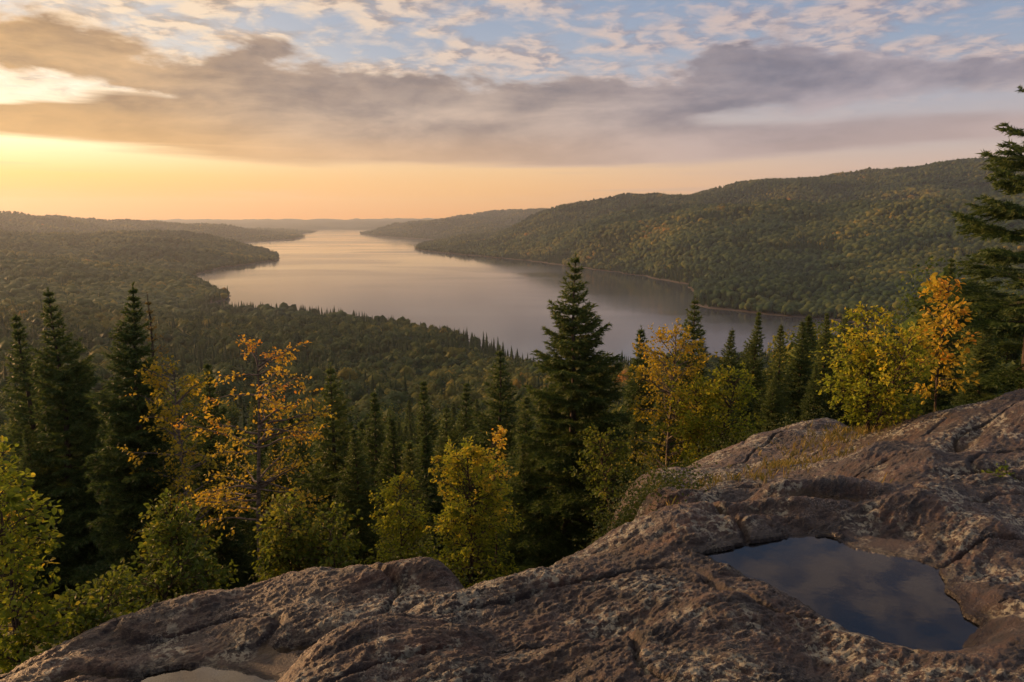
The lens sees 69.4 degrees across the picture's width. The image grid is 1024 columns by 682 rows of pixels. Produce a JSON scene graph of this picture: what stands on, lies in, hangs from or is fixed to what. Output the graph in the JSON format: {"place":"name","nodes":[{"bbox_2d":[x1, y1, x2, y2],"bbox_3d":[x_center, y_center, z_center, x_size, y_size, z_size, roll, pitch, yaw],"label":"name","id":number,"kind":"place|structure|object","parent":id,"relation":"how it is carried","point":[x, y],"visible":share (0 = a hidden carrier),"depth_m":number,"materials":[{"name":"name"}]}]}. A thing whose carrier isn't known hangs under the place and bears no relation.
{"place":"outdoors","nodes":[
{"label":"outdoors","id":0,"kind":"place"},
{"bbox_2d":[0,166,1023,672],"bbox_3d":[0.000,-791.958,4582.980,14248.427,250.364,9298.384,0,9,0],"label":"forest floor","id":1,"kind":"structure","parent":0,"point":[328,224],"depth_m":3155.70,"materials":[{"name":"green plant"}]},
{"bbox_2d":[0,386,24,408],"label":"broadleaf tree","id":2,"kind":"object","parent":1,"relation":"on","point":[3,396],"visible":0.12,"depth_m":123.51,"materials":[{"name":"green plant"}]},
{"bbox_2d":[0,435,60,630],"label":"alder bush","id":3,"kind":"object","parent":1,"relation":"on","point":[1,600],"visible":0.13,"depth_m":7.45,"materials":[{"name":"green plant"}]},
{"bbox_2d":[0,314,62,622],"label":"spruce tree","id":4,"kind":"object","parent":1,"relation":"on","point":[25,386],"visible":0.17,"depth_m":16.23,"materials":[{"name":"green plant"}]},
{"bbox_2d":[4,425,81,620],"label":"spruce tree","id":5,"kind":"object","parent":1,"relation":"on","point":[32,466],"visible":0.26,"depth_m":14.57,"materials":[{"name":"green plant"}]},
{"bbox_2d":[0,437,88,673],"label":"alder bush","id":6,"kind":"object","parent":1,"relation":"on","point":[11,495],"visible":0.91,"depth_m":6.27,"materials":[{"name":"green plant"}]},
{"bbox_2d":[1,287,122,614],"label":"spruce tree","id":7,"kind":"object","parent":1,"relation":"on","point":[65,421],"visible":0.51,"depth_m":14.78,"materials":[{"name":"green plant"}]},
{"bbox_2d":[35,557,144,653],"bbox_3d":[-4.146,2.774,7.082,1.106,1.204,1.245,0,9,0],"label":"alder bush","id":8,"kind":"object","parent":1,"relation":"on","point":[87,602],"visible":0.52,"depth_m":7.05,"materials":[{"name":"green plant"}]},
{"bbox_2d":[74,381,112,500],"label":"spruce tree","id":9,"kind":"object","parent":1,"relation":"on","point":[99,427],"visible":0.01,"depth_m":17.45,"materials":[{"name":"green plant"}]},
{"bbox_2d":[69,282,217,613],"bbox_3d":[-6.895,2.285,13.530,2.560,6.767,2.405,-5,11,-27],"label":"spruce tree","id":10,"kind":"object","parent":1,"relation":"on","point":[127,495],"visible":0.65,"depth_m":13.06,"materials":[{"name":"green plant"}]},
{"bbox_2d":[104,395,197,446],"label":"broadleaf tree","id":11,"kind":"object","parent":1,"relation":"on","point":[171,412],"visible":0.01,"depth_m":63.79,"materials":[{"name":"green plant"}]},
{"bbox_2d":[73,539,229,620],"bbox_3d":[-4.116,2.895,8.243,1.496,1.206,1.201,4,10,22],"label":"alder bush","id":12,"kind":"object","parent":1,"relation":"on","point":[143,596],"visible":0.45,"depth_m":8.28,"materials":[{"name":"green plant"}]},
{"bbox_2d":[156,391,186,411],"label":"broadleaf tree","id":13,"kind":"object","parent":1,"relation":"on","point":[172,397],"visible":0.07,"depth_m":142.64,"materials":[{"name":"green plant"}]},
{"bbox_2d":[142,295,220,575],"bbox_3d":[-7.792,2.712,16.673,1.896,7.669,1.884,0,9,0],"label":"larch tree","id":14,"kind":"object","parent":1,"relation":"on","point":[151,329],"visible":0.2,"depth_m":16.24,"materials":[{"name":"green plant"}]},
{"bbox_2d":[167,398,201,430],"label":"broadleaf tree","id":15,"kind":"object","parent":1,"relation":"on","point":[195,403],"visible":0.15,"depth_m":128.44,"materials":[{"name":"green plant"}]},
{"bbox_2d":[131,488,238,609],"bbox_3d":[-3.854,2.683,8.726,1.154,1.838,1.266,0,9,0],"label":"alder bush","id":16,"kind":"object","parent":1,"relation":"on","point":[166,534],"visible":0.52,"depth_m":8.70,"materials":[{"name":"green plant"}]},
{"bbox_2d":[165,381,204,412],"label":"broadleaf tree","id":17,"kind":"object","parent":1,"relation":"on","point":[197,398],"visible":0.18,"depth_m":151.56,"materials":[{"name":"green plant"}]},
{"bbox_2d":[117,353,253,590],"bbox_3d":[-5.584,2.674,12.924,2.206,5.035,2.031,-6,11,-30],"label":"birch tree","id":18,"kind":"object","parent":1,"relation":"on","point":[179,446],"visible":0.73,"depth_m":12.74,"materials":[{"name":"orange plant"}]},
{"bbox_2d":[160,428,216,584],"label":"spruce tree","id":19,"kind":"object","parent":1,"relation":"on","point":[192,488],"visible":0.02,"depth_m":15.89,"materials":[{"name":"green plant"}]},
{"bbox_2d":[178,372,219,397],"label":"broadleaf tree","id":20,"kind":"object","parent":1,"relation":"on","point":[198,381],"visible":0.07,"depth_m":160.92,"materials":[{"name":"green plant"}]},
{"bbox_2d":[181,363,257,589],"bbox_3d":[-8.180,4.322,19.904,2.538,7.685,2.989,-7,12,-35],"label":"spruce tree","id":21,"kind":"object","parent":1,"relation":"on","point":[228,550],"visible":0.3,"depth_m":19.75,"materials":[{"name":"green plant"}]},
{"bbox_2d":[188,420,257,446],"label":"broadleaf tree","id":22,"kind":"object","parent":1,"relation":"on","point":[252,440],"visible":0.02,"depth_m":74.36,"materials":[{"name":"green plant"}]},
{"bbox_2d":[204,404,249,537],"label":"spruce tree","id":23,"kind":"object","parent":1,"relation":"on","point":[225,410],"visible":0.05,"depth_m":36.25,"materials":[{"name":"green plant"}]},
{"bbox_2d":[203,435,251,586],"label":"spruce tree","id":24,"kind":"object","parent":1,"relation":"on","point":[242,565],"depth_m":23.55,"materials":[{"name":"green plant"}]},
{"bbox_2d":[212,400,247,427],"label":"broadleaf tree","id":25,"kind":"object","parent":1,"relation":"on","point":[232,413],"visible":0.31,"depth_m":140.01,"materials":[{"name":"green plant"}]},
{"bbox_2d":[225,425,262,579],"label":"spruce tree","id":26,"kind":"object","parent":1,"relation":"on","point":[247,529],"visible":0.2,"depth_m":28.47,"materials":[{"name":"green plant"}]},
{"bbox_2d":[170,334,336,579],"bbox_3d":[-3.582,2.056,10.754,2.204,4.339,2.081,0,9,0],"label":"birch tree","id":27,"kind":"object","parent":1,"relation":"on","point":[260,485],"visible":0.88,"depth_m":10.40,"materials":[{"name":"orange plant"}]},
{"bbox_2d":[247,390,261,435],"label":"spruce tree","id":28,"kind":"object","parent":1,"relation":"on","point":[253,401],"visible":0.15,"depth_m":119.32,"materials":[{"name":"green plant"}]},
{"bbox_2d":[247,438,270,578],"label":"spruce tree","id":29,"kind":"object","parent":1,"relation":"on","point":[262,460],"visible":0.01,"depth_m":32.72,"materials":[{"name":"green plant"}]},
{"bbox_2d":[251,426,273,477],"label":"spruce tree","id":30,"kind":"object","parent":1,"relation":"on","point":[265,449],"visible":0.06,"depth_m":35.97,"materials":[{"name":"green plant"}]},
{"bbox_2d":[245,396,281,425],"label":"broadleaf tree","id":31,"kind":"object","parent":1,"relation":"on","point":[262,411],"visible":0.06,"depth_m":139.95,"materials":[{"name":"green plant"}]},
{"bbox_2d":[232,427,302,586],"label":"spruce tree","id":32,"kind":"object","parent":1,"relation":"on","point":[286,482],"visible":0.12,"depth_m":20.84,"materials":[{"name":"green plant"}]},
{"bbox_2d":[250,413,313,565],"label":"spruce tree","id":33,"kind":"object","parent":1,"relation":"on","point":[291,421],"visible":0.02,"depth_m":27.08,"materials":[{"name":"green plant"}]},
{"bbox_2d":[244,488,366,582],"bbox_3d":[-2.573,2.756,9.301,1.437,1.770,1.529,0,9,0],"label":"alder bush","id":34,"kind":"object","parent":1,"relation":"on","point":[282,552],"visible":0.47,"depth_m":9.09,"materials":[{"name":"green plant"}]},
{"bbox_2d":[284,413,328,531],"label":"spruce tree","id":35,"kind":"object","parent":1,"relation":"on","point":[302,454],"visible":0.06,"depth_m":25.82,"materials":[{"name":"green plant"}]},
{"bbox_2d":[296,394,328,433],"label":"broadleaf tree","id":36,"kind":"object","parent":1,"relation":"on","point":[307,409],"visible":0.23,"depth_m":150.00,"materials":[{"name":"green plant"}]},
{"bbox_2d":[304,424,343,467],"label":"broadleaf tree","id":37,"kind":"object","parent":1,"relation":"on","point":[311,448],"visible":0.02,"depth_m":67.14,"materials":[{"name":"green plant"}]},
{"bbox_2d":[295,517,358,568],"bbox_3d":[-2.113,2.868,8.917,1.079,1.475,1.076,-8,12,-40],"label":"alder bush","id":38,"kind":"object","parent":1,"relation":"on","point":[331,559],"visible":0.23,"depth_m":8.98,"materials":[{"name":"green plant"}]},
{"bbox_2d":[294,362,392,562],"bbox_3d":[-5.110,5.014,22.318,3.761,9.138,4.264,5,11,27],"label":"spruce tree","id":39,"kind":"object","parent":1,"relation":"on","point":[325,478],"visible":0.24,"depth_m":21.55,"materials":[{"name":"green plant"}]},
{"bbox_2d":[327,426,392,564],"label":"spruce tree","id":40,"kind":"object","parent":1,"relation":"on","point":[354,498],"visible":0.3,"depth_m":17.75,"materials":[{"name":"green plant"}]},
{"bbox_2d":[357,418,373,472],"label":"spruce tree","id":41,"kind":"object","parent":1,"relation":"on","point":[360,425],"visible":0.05,"depth_m":38.33,"materials":[{"name":"green plant"}]},
{"bbox_2d":[359,391,393,486],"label":"spruce tree","id":42,"kind":"object","parent":1,"relation":"on","point":[372,446],"visible":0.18,"depth_m":25.74,"materials":[{"name":"green plant"}]},
{"bbox_2d":[378,402,403,430],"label":"broadleaf tree","id":43,"kind":"object","parent":1,"relation":"on","point":[385,415],"visible":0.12,"depth_m":144.79,"materials":[{"name":"green plant"}]},
{"bbox_2d":[373,414,414,560],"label":"spruce tree","id":44,"kind":"object","parent":1,"relation":"on","point":[387,470],"visible":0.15,"depth_m":22.76,"materials":[{"name":"green plant"}]},
{"bbox_2d":[377,442,439,560],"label":"spruce tree","id":45,"kind":"object","parent":1,"relation":"on","point":[409,456],"visible":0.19,"depth_m":14.59,"materials":[{"name":"green plant"}]},
{"bbox_2d":[398,400,420,450],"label":"spruce tree","id":46,"kind":"object","parent":1,"relation":"on","point":[409,411],"visible":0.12,"depth_m":112.74,"materials":[{"name":"green plant"}]},
{"bbox_2d":[407,421,417,447],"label":"spruce tree","id":47,"kind":"object","parent":1,"relation":"on","point":[410,429],"visible":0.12,"depth_m":109.77,"materials":[{"name":"green plant"}]},
{"bbox_2d":[379,440,448,469],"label":"broadleaf tree","id":48,"kind":"object","parent":1,"relation":"on","point":[405,446],"visible":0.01,"depth_m":53.50,"materials":[{"name":"green plant"}]},
{"bbox_2d":[409,380,441,522],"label":"spruce tree","id":49,"kind":"object","parent":1,"relation":"on","point":[424,419],"visible":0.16,"depth_m":33.90,"materials":[{"name":"green plant"}]},
{"bbox_2d":[405,433,469,586],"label":"spruce tree","id":50,"kind":"object","parent":1,"relation":"on","point":[426,454],"visible":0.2,"depth_m":21.96,"materials":[{"name":"green plant"}]},
{"bbox_2d":[449,403,457,428],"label":"spruce tree","id":51,"kind":"object","parent":1,"relation":"on","point":[453,409],"visible":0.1,"depth_m":119.75,"materials":[{"name":"green plant"}]},
{"bbox_2d":[429,403,486,587],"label":"spruce tree","id":52,"kind":"object","parent":1,"relation":"on","point":[451,434],"visible":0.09,"depth_m":26.75,"materials":[{"name":"green plant"}]},
{"bbox_2d":[455,381,480,460],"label":"spruce tree","id":53,"kind":"object","parent":1,"relation":"on","point":[465,427],"visible":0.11,"depth_m":36.96,"materials":[{"name":"green plant"}]},
{"bbox_2d":[469,399,483,430],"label":"spruce tree","id":54,"kind":"object","parent":1,"relation":"on","point":[476,408],"visible":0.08,"depth_m":126.68,"materials":[{"name":"green plant"}]},
{"bbox_2d":[455,344,524,581],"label":"spruce tree","id":55,"kind":"object","parent":1,"relation":"on","point":[501,410],"visible":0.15,"depth_m":27.72,"materials":[{"name":"green plant"}]},
{"bbox_2d":[468,425,518,567],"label":"maple sapling","id":56,"kind":"object","parent":1,"relation":"on","point":[502,431],"visible":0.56,"depth_m":9.95,"materials":[{"name":"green plant"}]},
{"bbox_2d":[0,155,1023,551],"bbox_3d":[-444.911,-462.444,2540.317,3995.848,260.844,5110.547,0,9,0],"label":"distant forest","id":57,"kind":"object","parent":1,"relation":"on","point":[88,277],"visible":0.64,"depth_m":912.47,"materials":[{"name":"green plant"}]},
{"bbox_2d":[0,389,1023,681],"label":"rock outcrop","id":58,"kind":"object","parent":1,"relation":"on","point":[650,595],"visible":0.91,"depth_m":4.97,"materials":[{"name":"stone"}]},
{"bbox_2d":[141,667,274,681],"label":"pool water","id":59,"kind":"structure","parent":58,"relation":"on","point":[205,674],"depth_m":4.97,"materials":[{"name":"beige liquid"}]},
{"bbox_2d":[357,471,435,564],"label":"birch sapling","id":60,"kind":"object","parent":58,"relation":"on","point":[397,523],"visible":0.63,"depth_m":9.66,"materials":[{"name":"green plant"}]},
{"bbox_2d":[7,402,857,667],"bbox_3d":[1.462,2.576,9.956,15.371,3.551,4.525,-8,12,-41],"label":"heath cover","id":61,"kind":"object","parent":58,"relation":"on","point":[624,517],"visible":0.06,"depth_m":7.62,"materials":[{"name":"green plant"}]},
{"bbox_2d":[422,436,525,588],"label":"birch sapling","id":62,"kind":"object","parent":58,"relation":"on","point":[460,506],"visible":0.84,"depth_m":8.95,"materials":[{"name":"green plant"}]},
{"bbox_2d":[655,407,939,505],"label":"grass","id":63,"kind":"structure","parent":58,"relation":"on","point":[774,464],"depth_m":9.20,"materials":[{"name":"brown plant"}]},
{"bbox_2d":[705,536,978,651],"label":"pool water","id":64,"kind":"structure","parent":58,"relation":"in","point":[908,603],"depth_m":4.57,"materials":[{"name":"blue liquid"}]},
{"bbox_2d":[808,301,946,431],"bbox_3d":[4.763,0.394,9.640,1.303,1.763,1.604,0,9,0],"label":"birch bush","id":65,"kind":"object","parent":58,"relation":"on","point":[882,371],"visible":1,"depth_m":9.62,"materials":[{"name":"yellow plant"}]},
{"bbox_2d":[981,460,1015,478],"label":"seedling","id":66,"kind":"object","parent":58,"relation":"on","point":[998,471],"visible":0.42,"depth_m":6.46,"materials":[{"name":"green plant"}]},
{"bbox_2d":[483,392,551,580],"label":"spruce tree","id":67,"kind":"object","parent":1,"relation":"on","point":[526,427],"visible":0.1,"depth_m":20.58,"materials":[{"name":"green plant"}]},
{"bbox_2d":[497,442,546,575],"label":"spruce tree","id":68,"kind":"object","parent":1,"relation":"on","point":[526,486],"visible":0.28,"depth_m":15.66,"materials":[{"name":"green plant"}]},
{"bbox_2d":[514,394,541,416],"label":"broadleaf tree","id":69,"kind":"object","parent":1,"relation":"on","point":[518,403],"visible":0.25,"depth_m":189.99,"materials":[{"name":"green plant"}]},
{"bbox_2d":[484,252,638,576],"bbox_3d":[1.315,1.816,15.797,3.963,7.442,3.673,0,9,0],"label":"spruce tree","id":70,"kind":"object","parent":1,"relation":"on","point":[565,395],"visible":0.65,"depth_m":15.15,"materials":[{"name":"green plant"}]},
{"bbox_2d":[575,389,620,526],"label":"spruce tree","id":71,"kind":"object","parent":1,"relation":"on","point":[587,507],"depth_m":23.70,"materials":[{"name":"green plant"}]},
{"bbox_2d":[563,422,639,537],"bbox_3d":[1.870,2.752,14.136,1.576,2.677,1.695,-9,13,-42],"label":"alder bush","id":72,"kind":"object","parent":1,"relation":"on","point":[608,469],"visible":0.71,"depth_m":14.00,"materials":[{"name":"green plant"}]},
{"bbox_2d":[608,399,623,412],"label":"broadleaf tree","id":73,"kind":"object","parent":1,"relation":"on","point":[618,408],"visible":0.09,"depth_m":186.69,"materials":[{"name":"green plant"}]},
{"bbox_2d":[614,400,649,510],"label":"spruce tree","id":74,"kind":"object","parent":1,"relation":"on","point":[633,425],"visible":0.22,"depth_m":20.68,"materials":[{"name":"green plant"}]},
{"bbox_2d":[610,325,672,476],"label":"spruce tree","id":75,"kind":"object","parent":1,"relation":"on","point":[630,392],"visible":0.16,"depth_m":28.45,"materials":[{"name":"green plant"}]},
{"bbox_2d":[642,392,674,471],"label":"spruce tree","id":76,"kind":"object","parent":1,"relation":"on","point":[653,434],"visible":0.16,"depth_m":25.48,"materials":[{"name":"green plant"}]},
{"bbox_2d":[642,295,713,468],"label":"spruce tree","id":77,"kind":"object","parent":1,"relation":"on","point":[695,332],"visible":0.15,"depth_m":26.35,"materials":[{"name":"green plant"}]},
{"bbox_2d":[621,318,735,474],"bbox_3d":[3.573,1.730,16.131,2.357,4.427,2.348,4,10,24],"label":"birch tree","id":78,"kind":"object","parent":1,"relation":"on","point":[670,414],"visible":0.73,"depth_m":15.91,"materials":[{"name":"yellow plant"}]},
{"bbox_2d":[656,361,766,467],"bbox_3d":[4.047,1.856,15.087,2.211,2.932,1.765,5,11,29],"label":"birch bush","id":79,"kind":"object","parent":1,"relation":"on","point":[694,420],"visible":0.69,"depth_m":15.10,"materials":[{"name":"green plant"}]},
{"bbox_2d":[703,368,740,455],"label":"spruce tree","id":80,"kind":"object","parent":1,"relation":"on","point":[730,419],"visible":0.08,"depth_m":19.95,"materials":[{"name":"green plant"}]},
{"bbox_2d":[705,326,751,450],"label":"spruce tree","id":81,"kind":"object","parent":1,"relation":"on","point":[730,347],"visible":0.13,"depth_m":25.31,"materials":[{"name":"green plant"}]},
{"bbox_2d":[731,360,755,440],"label":"spruce tree","id":82,"kind":"object","parent":1,"relation":"on","point":[749,408],"visible":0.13,"depth_m":21.45,"materials":[{"name":"green plant"}]},
{"bbox_2d":[736,312,768,431],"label":"spruce tree","id":83,"kind":"object","parent":1,"relation":"on","point":[755,365],"visible":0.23,"depth_m":29.36,"materials":[{"name":"green plant"}]},
{"bbox_2d":[756,369,787,432],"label":"spruce tree","id":84,"kind":"object","parent":1,"relation":"on","point":[772,405],"visible":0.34,"depth_m":20.43,"materials":[{"name":"green plant"}]},
{"bbox_2d":[749,324,798,430],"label":"spruce tree","id":85,"kind":"object","parent":1,"relation":"on","point":[779,369],"visible":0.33,"depth_m":24.37,"materials":[{"name":"green plant"}]},
{"bbox_2d":[761,350,832,389],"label":"broadleaf tree","id":86,"kind":"object","parent":1,"relation":"on","point":[788,364],"visible":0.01,"depth_m":52.50,"materials":[{"name":"green plant"}]},
{"bbox_2d":[780,319,816,426],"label":"spruce tree","id":87,"kind":"object","parent":1,"relation":"on","point":[798,365],"visible":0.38,"depth_m":27.36,"materials":[{"name":"green plant"}]},
{"bbox_2d":[766,320,841,374],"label":"broadleaf tree","id":88,"kind":"object","parent":1,"relation":"on","point":[790,346],"visible":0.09,"depth_m":64.64,"materials":[{"name":"green plant"}]},
{"bbox_2d":[799,314,821,369],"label":"spruce tree","id":89,"kind":"object","parent":1,"relation":"on","point":[808,322],"visible":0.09,"depth_m":59.95,"materials":[{"name":"green plant"}]},
{"bbox_2d":[795,364,828,421],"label":"spruce tree","id":90,"kind":"object","parent":1,"relation":"on","point":[814,398],"visible":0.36,"depth_m":22.53,"materials":[{"name":"green plant"}]},
{"bbox_2d":[810,313,843,420],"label":"spruce tree","id":91,"kind":"object","parent":1,"relation":"on","point":[823,341],"visible":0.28,"depth_m":30.43,"materials":[{"name":"green plant"}]},
{"bbox_2d":[819,304,865,428],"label":"spruce tree","id":92,"kind":"object","parent":1,"relation":"on","point":[846,320],"visible":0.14,"depth_m":31.29,"materials":[{"name":"green plant"}]},
{"bbox_2d":[856,328,907,426],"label":"spruce tree","id":93,"kind":"object","parent":1,"relation":"on","point":[890,332],"visible":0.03,"depth_m":28.46,"materials":[{"name":"green plant"}]},
{"bbox_2d":[864,351,934,409],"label":"broadleaf tree","id":94,"kind":"object","parent":1,"relation":"on","point":[910,391],"visible":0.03,"depth_m":41.24,"materials":[{"name":"green plant"}]},
{"bbox_2d":[897,258,969,418],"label":"spruce tree","id":95,"kind":"object","parent":1,"relation":"on","point":[945,397],"visible":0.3,"depth_m":20.22,"materials":[{"name":"green plant"}]},
{"bbox_2d":[903,272,981,410],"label":"maple sapling","id":96,"kind":"object","parent":1,"relation":"on","point":[939,293],"visible":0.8,"depth_m":10.05,"materials":[{"name":"orange plant"}]},
{"bbox_2d":[877,253,1016,381],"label":"broadleaf tree","id":97,"kind":"object","parent":1,"relation":"on","point":[914,319],"visible":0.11,"depth_m":54.49,"materials":[{"name":"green plant"}]},
{"bbox_2d":[908,83,1023,410],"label":"spruce tree","id":98,"kind":"object","parent":1,"relation":"on","point":[997,258],"visible":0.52,"depth_m":13.09,"materials":[{"name":"green plant"}]},
{"bbox_2d":[921,300,1012,398],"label":"broadleaf tree","id":99,"kind":"object","parent":1,"relation":"on","point":[994,338],"visible":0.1,"depth_m":50.75,"materials":[{"name":"green plant"}]},
{"bbox_2d":[950,313,1007,405],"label":"spruce tree","id":100,"kind":"object","parent":1,"relation":"on","point":[971,389],"visible":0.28,"depth_m":16.25,"materials":[{"name":"green plant"}]},
{"bbox_2d":[945,345,1014,394],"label":"broadleaf tree","id":101,"kind":"object","parent":1,"relation":"on","point":[969,356],"visible":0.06,"depth_m":41.37,"materials":[{"name":"green plant"}]},
{"bbox_2d":[968,289,1023,359],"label":"broadleaf tree","id":102,"kind":"object","parent":1,"relation":"on","point":[1021,339],"visible":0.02,"depth_m":59.68,"materials":[{"name":"green plant"}]},
{"bbox_2d":[996,315,1021,363],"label":"spruce tree","id":103,"kind":"object","parent":1,"relation":"on","point":[1014,356],"visible":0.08,"depth_m":56.53,"materials":[{"name":"green plant"}]},
{"bbox_2d":[0,0,1023,219],"label":"sky","id":104,"kind":"structure","parent":0,"point":[110,109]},
{"bbox_2d":[197,230,870,364],"bbox_3d":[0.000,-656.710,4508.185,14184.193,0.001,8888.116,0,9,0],"label":"lake water","id":105,"kind":"structure","parent":0,"point":[503,301],"depth_m":909.51,"materials":[{"name":"grey liquid"}]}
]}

